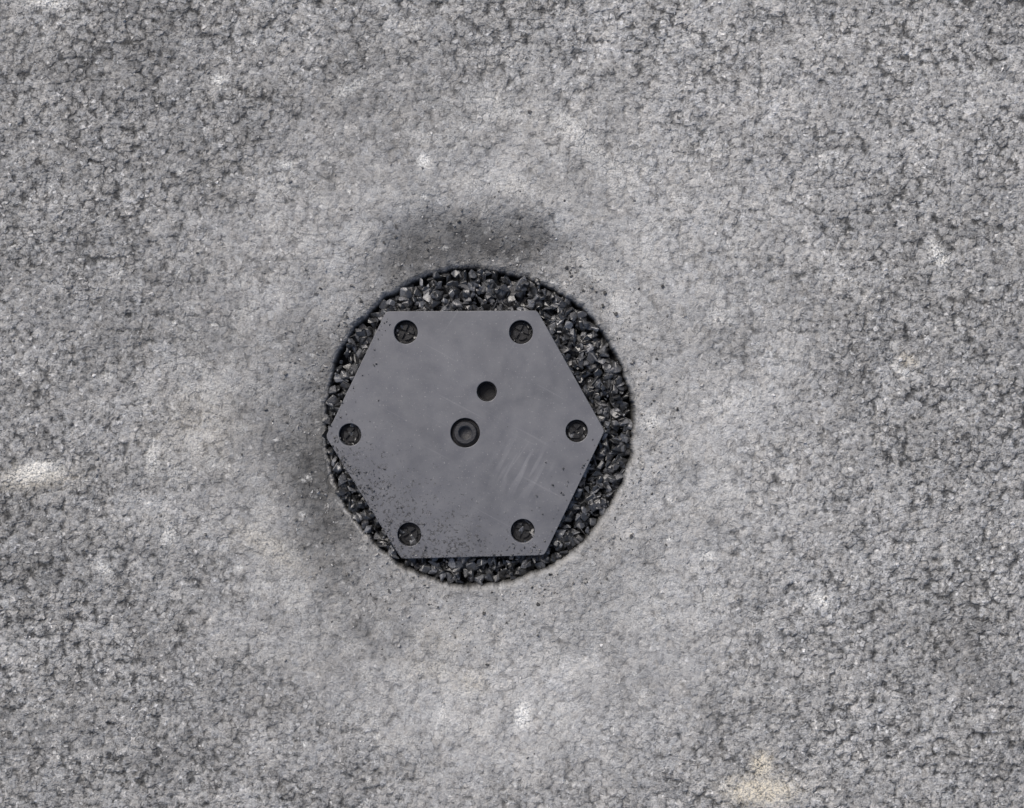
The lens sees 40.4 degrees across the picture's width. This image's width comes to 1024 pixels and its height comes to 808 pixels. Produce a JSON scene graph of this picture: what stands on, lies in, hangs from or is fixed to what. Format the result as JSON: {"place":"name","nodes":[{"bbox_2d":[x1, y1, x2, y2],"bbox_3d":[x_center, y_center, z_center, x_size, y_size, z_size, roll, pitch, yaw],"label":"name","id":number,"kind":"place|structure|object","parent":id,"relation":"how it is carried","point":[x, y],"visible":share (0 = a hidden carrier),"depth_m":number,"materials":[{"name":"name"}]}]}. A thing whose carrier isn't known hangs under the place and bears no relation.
{"place":"outdoors","nodes":[
{"label":"outdoors","id":0,"kind":"place"},
{"bbox_2d":[0,0,1023,807],"bbox_3d":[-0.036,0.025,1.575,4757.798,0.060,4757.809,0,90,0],"label":"asphalt ground","id":1,"kind":"structure","parent":0,"point":[134,162],"depth_m":1.55,"materials":[{"name":"grey asphalt"}]},
{"bbox_2d":[330,271,630,581],"bbox_3d":[-0.038,0.025,1.584,0.346,0.001,0.356,0,90,0],"label":"gravel bed","id":2,"kind":"object","parent":1,"relation":"on","point":[477,304],"visible":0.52,"depth_m":1.58,"materials":[{"name":"black gravel"}]},
{"bbox_2d":[327,310,603,558],"bbox_3d":[-0.052,0.034,1.556,0.308,0.018,0.276,0,90,0],"label":"hexagonal steel plate","id":3,"kind":"object","parent":2,"relation":"on","point":[470,416],"visible":1,"depth_m":1.55,"materials":[{"name":"grey metal"}]},
{"bbox_2d":[327,318,594,558],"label":"bitumen crumbs","id":4,"kind":"object","parent":3,"relation":"on","point":[362,491],"visible":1,"depth_m":1.55,"materials":[{"name":"stone"}]},
{"bbox_2d":[0,0,1022,807],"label":"loose grit","id":5,"kind":"object","parent":1,"relation":"on","point":[628,370],"visible":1,"depth_m":1.55,"materials":[{"name":"grey gravel"}]}
]}

